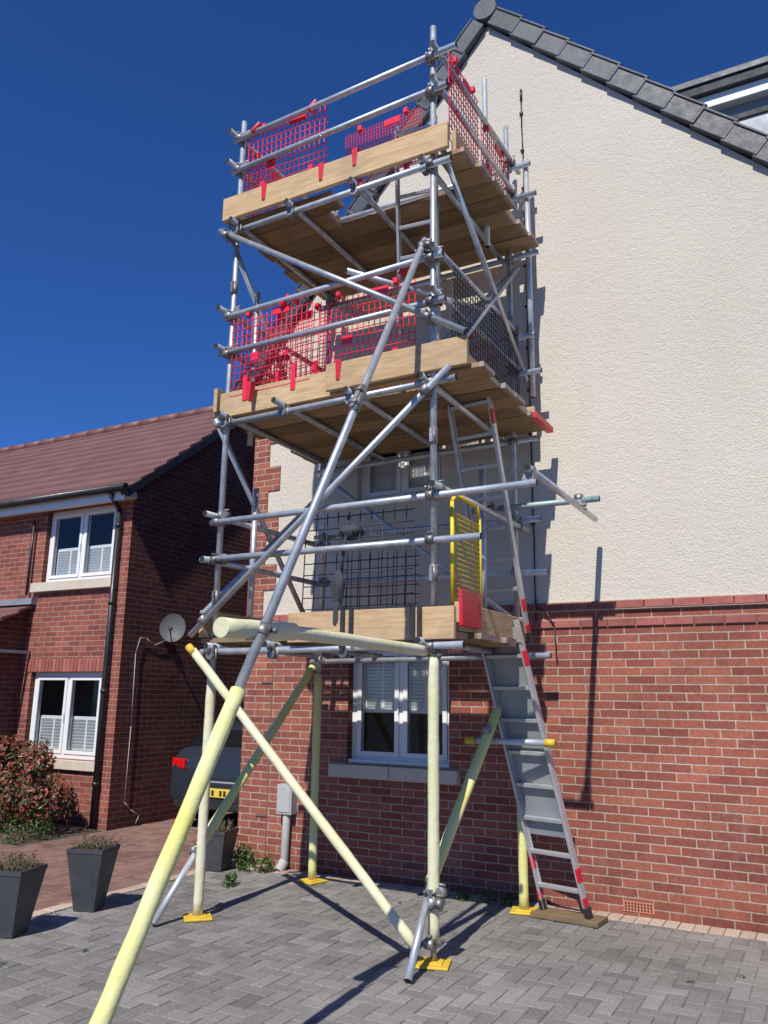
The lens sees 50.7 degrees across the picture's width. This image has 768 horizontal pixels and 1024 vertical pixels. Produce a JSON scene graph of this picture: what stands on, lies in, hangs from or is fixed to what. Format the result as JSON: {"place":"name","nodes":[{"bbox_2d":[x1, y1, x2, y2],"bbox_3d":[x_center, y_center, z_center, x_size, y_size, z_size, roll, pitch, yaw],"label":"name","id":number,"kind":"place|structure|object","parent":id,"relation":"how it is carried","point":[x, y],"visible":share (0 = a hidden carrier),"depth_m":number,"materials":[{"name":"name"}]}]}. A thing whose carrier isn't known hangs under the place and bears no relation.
{"place":"outdoors","nodes":[
{"label":"outdoors","id":0,"kind":"place"},
{"bbox_2d":[0,815,100,845],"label":"garden bed soil","id":1,"kind":"structure","parent":0,"point":[62,831],"depth_m":9.32,"materials":[{"name":"brown soil"}]},
{"bbox_2d":[0,811,55,844],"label":"lavender plant","id":2,"kind":"object","parent":1,"relation":"on","point":[27,831],"visible":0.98,"depth_m":8.93,"materials":[{"name":"green plant"}]},
{"bbox_2d":[0,734,72,831],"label":"photinia bush","id":3,"kind":"object","parent":1,"relation":"on","point":[34,768],"visible":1,"depth_m":9.32,"materials":[{"name":"red plant"}]},
{"bbox_2d":[0,812,237,917],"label":"brown driveway paving","id":4,"kind":"structure","parent":0,"point":[140,848],"depth_m":8.08,"materials":[{"name":"brick"}]},
{"bbox_2d":[170,720,242,819],"bbox_3d":[-1.127,3.562,11.389,1.652,1.296,3.839,-6,-15,28],"label":"parked car","id":5,"kind":"object","parent":4,"relation":"on","point":[224,776],"visible":0.23,"depth_m":9.95,"materials":[{"name":"black grey paint"},{"name":"black plastic"},{"name":"glass"}]},
{"bbox_2d":[222,871,515,906],"bbox_3d":[-0.161,3.130,6.760,2.515,0.150,0.260,-2,-13,12],"label":"weed plant","id":6,"kind":"object","parent":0,"point":[229,876],"visible":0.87,"depth_m":6.57,"materials":[{"name":"green plant"}]},
{"bbox_2d":[0,863,767,1023],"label":"driveway paving","id":7,"kind":"structure","parent":0,"point":[275,946],"depth_m":4.97,"materials":[{"name":"brick"}]},
{"bbox_2d":[0,850,47,938],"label":"planter","id":8,"kind":"object","parent":7,"relation":"on","point":[20,884],"visible":1,"depth_m":5.44,"materials":[{"name":"plastic"}]},
{"bbox_2d":[66,829,121,911],"bbox_3d":[-2.220,2.733,6.186,0.318,0.557,0.341,-1,-13,8],"label":"planter","id":9,"kind":"object","parent":7,"relation":"on","point":[91,864],"visible":1,"depth_m":6.08,"materials":[{"name":"plastic"}]},
{"bbox_2d":[197,818,238,871],"bbox_3d":[-1.569,3.124,7.636,0.327,0.458,0.323,-4,-14,19],"label":"planter","id":10,"kind":"object","parent":7,"relation":"on","point":[220,847],"visible":0.59,"depth_m":7.53,"materials":[{"name":"plastic"}]},
{"bbox_2d":[231,843,274,873],"bbox_3d":[-1.266,3.269,7.640,0.548,0.252,0.298,-10,-17,39],"label":"corner weed plant","id":11,"kind":"object","parent":7,"relation":"on","point":[247,856],"visible":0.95,"depth_m":7.60,"materials":[{"name":"green plant"}]},
{"bbox_2d":[89,25,599,1023],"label":"scaffold tower","id":12,"kind":"structure","parent":7,"relation":"on","point":[317,245],"depth_m":6.43,"materials":[{"name":"metal"}]},
{"bbox_2d":[330,515,363,625],"bbox_3d":[-0.270,0.438,5.891,0.243,0.842,0.183,4,-13,-14],"label":"hanging tool bag","id":13,"kind":"object","parent":12,"relation":"hanging from","point":[347,531],"visible":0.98,"depth_m":5.82,"materials":[{"name":"fabric"}]},
{"bbox_2d":[393,115,440,384],"bbox_3d":[0.289,-1.991,6.889,0.396,2.363,1.080,-1,-13,7],"label":"ladder","id":14,"kind":"object","parent":12,"relation":"attached to","point":[398,196],"visible":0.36,"depth_m":6.83,"materials":[{"name":"metal"}]},
{"bbox_2d":[446,397,533,643],"bbox_3d":[0.824,0.023,6.468,0.408,2.003,0.822,-7,-15,32],"label":"ladder","id":15,"kind":"object","parent":12,"relation":"attached to","point":[461,470],"visible":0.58,"depth_m":6.41,"materials":[{"name":"metal"}]},
{"bbox_2d":[0,901,745,982],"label":"paving weeds","id":16,"kind":"object","parent":7,"relation":"on","point":[400,902],"visible":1,"depth_m":4.87,"materials":[{"name":"green plant"}]},
{"bbox_2d":[530,907,607,927],"bbox_3d":[1.375,3.014,6.029,0.524,0.036,0.221,-7,-15,32],"label":"sole board","id":17,"kind":"object","parent":7,"relation":"on","point":[568,916],"visible":0.89,"depth_m":5.98,"materials":[{"name":"brown wood"}]},
{"bbox_2d":[481,619,592,919],"bbox_3d":[1.128,1.936,6.232,0.799,2.179,0.368,3,-13,-11],"label":"ladder","id":18,"kind":"object","parent":17,"relation":"on","point":[536,786],"visible":0.87,"depth_m":6.25,"materials":[{"name":"metal"}]},
{"bbox_2d":[0,0,767,447],"label":"sky","id":19,"kind":"structure","parent":0,"point":[116,116],"materials":[{"name":"blue"}]},
{"label":"ground","id":20,"kind":"structure","parent":0,"visible":0},
{"bbox_2d":[0,609,27,799],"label":"porch walls","id":21,"kind":"structure","parent":20,"relation":"on","point":[12,632],"depth_m":10.78,"materials":[{"name":"red brick"}]},
{"bbox_2d":[0,605,34,621],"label":"porch roof","id":22,"kind":"structure","parent":21,"relation":"on","point":[6,612],"depth_m":10.92,"materials":[{"name":"red tile"}]},
{"bbox_2d":[0,427,254,830],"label":"brick walls","id":23,"kind":"structure","parent":20,"relation":"on","point":[168,536],"depth_m":10.79,"materials":[{"name":"red brick"}]},
{"bbox_2d":[0,598,36,653],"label":"porch flashing","id":24,"kind":"object","parent":23,"relation":"attached to","point":[18,602],"visible":1,"depth_m":11.06,"materials":[{"name":"grey metal"}]},
{"bbox_2d":[29,678,98,759],"bbox_3d":[-3.878,2.769,10.874,1.820,1.480,0.828,-6,-15,28],"label":"window","id":25,"kind":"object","parent":23,"relation":"attached to","point":[86,698],"depth_m":11.51,"materials":[{"name":"black glass"}]},
{"bbox_2d":[28,672,101,760],"bbox_3d":[-4.100,2.626,10.486,1.320,1.080,0.100,-6,-15,28],"label":"window frame","id":26,"kind":"object","parent":23,"relation":"attached to","point":[70,679],"visible":0.72,"depth_m":10.48,"materials":[{"name":"white plastic"}]},
{"bbox_2d":[37,715,95,750],"bbox_3d":[-4.070,2.880,10.490,1.150,0.459,0.026,-6,-15,28],"label":"window shutter","id":27,"kind":"object","parent":26,"relation":"attached to","point":[84,731],"depth_m":10.46,"materials":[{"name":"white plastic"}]},
{"bbox_2d":[27,658,103,671],"bbox_3d":[-4.129,1.996,10.545,1.488,0.165,0.022,-6,-15,28],"label":"soldier course","id":28,"kind":"object","parent":23,"relation":"attached to","point":[69,665],"visible":0.95,"depth_m":10.54,"materials":[{"name":"brick"}]},
{"bbox_2d":[0,491,136,517],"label":"fascia","id":29,"kind":"structure","parent":23,"relation":"attached to","point":[104,498],"depth_m":10.94,"materials":[{"name":"white plastic"}]},
{"bbox_2d":[30,577,116,771],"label":"sills","id":30,"kind":"structure","parent":23,"relation":"attached to","point":[82,584],"depth_m":10.54,"materials":[{"name":"stone"}]},
{"bbox_2d":[46,506,113,575],"bbox_3d":[-3.848,0.585,11.372,1.820,1.400,0.828,-6,-15,28],"label":"window","id":31,"kind":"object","parent":23,"relation":"attached to","point":[101,531],"depth_m":12.05,"materials":[{"name":"black glass"}]},
{"bbox_2d":[46,505,116,581],"bbox_3d":[-4.070,0.443,10.985,1.320,1.000,0.100,-6,-15,28],"label":"window frame","id":32,"kind":"object","parent":23,"relation":"attached to","point":[86,514],"visible":0.83,"depth_m":11.00,"materials":[{"name":"white plastic"}]},
{"bbox_2d":[55,544,111,574],"bbox_3d":[-4.041,0.678,10.992,1.150,0.425,0.026,-6,-15,28],"label":"window shutter","id":33,"kind":"object","parent":32,"relation":"attached to","point":[99,556],"depth_m":10.97,"materials":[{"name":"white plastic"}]},
{"bbox_2d":[0,406,216,501],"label":"roof tiles","id":34,"kind":"object","parent":23,"relation":"on","point":[129,453],"visible":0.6,"depth_m":12.78,"materials":[{"name":"red tile"}]},
{"bbox_2d":[0,428,232,828],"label":"gutter and downpipe","id":35,"kind":"object","parent":23,"relation":"attached to","point":[125,489],"visible":0.98,"depth_m":10.45,"materials":[{"name":"black plastic"}]},
{"bbox_2d":[124,638,164,822],"bbox_3d":[-3.053,2.764,10.335,0.013,2.276,0.525,-6,-15,28],"label":"dish cable","id":36,"kind":"object","parent":23,"relation":"attached to","point":[131,722],"visible":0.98,"depth_m":10.14,"materials":[{"name":"plastic"}]},
{"bbox_2d":[160,614,185,641],"bbox_3d":[-2.800,1.518,10.585,0.288,0.372,0.646,10,-16,-35],"label":"satellite dish","id":37,"kind":"object","parent":23,"relation":"attached to","point":[172,627],"visible":1,"depth_m":10.54,"materials":[{"name":"grey metal"}]},
{"bbox_2d":[236,595,767,933],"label":"brick wall","id":38,"kind":"structure","parent":20,"relation":"on","point":[659,734],"depth_m":6.52,"materials":[{"name":"red brick"}]},
{"bbox_2d":[255,659,273,861],"bbox_3d":[-1.189,2.334,8.048,0.132,2.160,0.015,-6,-15,28],"label":"movement joint","id":39,"kind":"object","parent":38,"relation":"attached to","point":[257,814],"visible":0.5,"depth_m":7.95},
{"bbox_2d":[275,783,296,870],"bbox_3d":[-0.941,2.999,7.676,0.170,0.795,0.138,-6,-15,28],"label":"meter box","id":40,"kind":"object","parent":38,"relation":"attached to","point":[286,802],"visible":0.91,"depth_m":7.67,"materials":[{"name":"white plastic"}]},
{"bbox_2d":[328,497,459,784],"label":"window sills","id":41,"kind":"structure","parent":38,"relation":"attached to","point":[420,775],"depth_m":7.28,"materials":[{"name":"stone"}]},
{"bbox_2d":[352,667,442,753],"bbox_3d":[0.392,1.931,7.939,1.550,1.480,0.828,-6,-15,28],"label":"window","id":42,"kind":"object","parent":38,"relation":"in","point":[378,731],"depth_m":8.47,"materials":[{"name":"black glass"}]},
{"bbox_2d":[348,758,448,767],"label":"sill trim","id":43,"kind":"structure","parent":38,"relation":"attached to","point":[410,763],"depth_m":7.37,"materials":[{"name":"white plastic"}]},
{"bbox_2d":[352,649,448,763],"bbox_3d":[0.171,1.788,7.551,1.050,1.080,0.100,-6,-15,28],"label":"ground window frame","id":44,"kind":"object","parent":38,"relation":"attached to","point":[401,752],"visible":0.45,"depth_m":7.53,"materials":[{"name":"white plastic"}]},
{"bbox_2d":[364,657,441,713],"bbox_3d":[0.205,1.615,7.652,0.880,0.556,0.026,-6,-15,28],"label":"ground window shutter","id":45,"kind":"object","parent":44,"relation":"attached to","point":[379,687],"visible":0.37,"depth_m":7.70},
{"bbox_2d":[253,594,767,630],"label":"string course","id":46,"kind":"object","parent":38,"relation":"attached to","point":[756,598],"visible":0.51,"depth_m":6.54,"materials":[{"name":"brick"}]},
{"bbox_2d":[260,593,767,621],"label":"string course mortar","id":47,"kind":"object","parent":46,"relation":"attached to","point":[635,607],"visible":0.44,"depth_m":6.56,"materials":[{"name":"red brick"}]},
{"bbox_2d":[262,27,767,614],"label":"render wall","id":48,"kind":"structure","parent":38,"relation":"attached to","point":[648,227],"depth_m":7.16,"materials":[{"name":"beige paint"}]},
{"bbox_2d":[246,378,282,615],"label":"brick quoins","id":49,"kind":"object","parent":48,"relation":"attached to","point":[266,478],"visible":0.37,"depth_m":8.65,"materials":[{"name":"red brick"}]},
{"bbox_2d":[361,448,429,494],"bbox_3d":[0.420,-0.443,8.483,1.440,1.350,0.828,-6,-15,28],"label":"window","id":50,"kind":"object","parent":48,"relation":"in","point":[412,452],"depth_m":9.07,"materials":[{"name":"black glass"}]},
{"bbox_2d":[361,446,441,500],"bbox_3d":[0.198,-0.585,8.096,0.940,0.950,0.100,-6,-15,28],"label":"window frame","id":51,"kind":"object","parent":48,"relation":"attached to","point":[403,478],"visible":0.34,"depth_m":8.04,"materials":[{"name":"white plastic"}]},
{"bbox_2d":[373,451,429,491],"bbox_3d":[0.228,-0.370,8.108,0.770,0.423,0.026,-6,-15,28],"label":"window shutter","id":52,"kind":"object","parent":51,"relation":"attached to","point":[384,477],"depth_m":8.16,"materials":[{"name":"white plastic"}]},
{"bbox_2d":[219,7,767,430],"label":"verge tiles","id":53,"kind":"object","parent":48,"relation":"attached to","point":[722,129],"visible":0.44,"depth_m":7.78,"materials":[{"name":"stone"}]},
{"bbox_2d":[519,89,557,662],"bbox_3d":[1.403,-1.496,7.475,0.202,5.680,0.055,-6,-15,28],"label":"cable","id":54,"kind":"object","parent":48,"relation":"attached to","point":[527,347],"visible":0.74,"depth_m":7.42,"materials":[{"name":"black plastic"}]},
{"bbox_2d":[623,900,654,914],"bbox_3d":[1.936,3.003,6.153,0.230,0.075,0.016,-6,-15,28],"label":"air brick","id":55,"kind":"object","parent":38,"relation":"attached to","point":[637,908],"visible":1,"depth_m":6.14,"materials":[{"name":"ceramic"}]},
{"bbox_2d":[625,902,651,912],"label":"air brick holes","id":56,"kind":"object","parent":55,"relation":"attached to","point":[638,907],"visible":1,"depth_m":6.14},
{"bbox_3d":[3.634,-2.187,11.244,7.655,4.602,8.180,-6,-15,28],"label":"roof","id":57,"kind":"object","parent":38,"relation":"on","visible":0},
{"bbox_2d":[473,0,497,26],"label":"ridge tiles","id":58,"kind":"object","parent":57,"relation":"on","point":[484,11],"visible":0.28,"depth_m":8.50,"materials":[{"name":"stone"}]},
{"bbox_2d":[671,56,767,132],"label":"dormer","id":59,"kind":"object","parent":57,"relation":"on","point":[739,92],"visible":0.04,"depth_m":7.82,"materials":[{"name":"plastic"}]}
]}

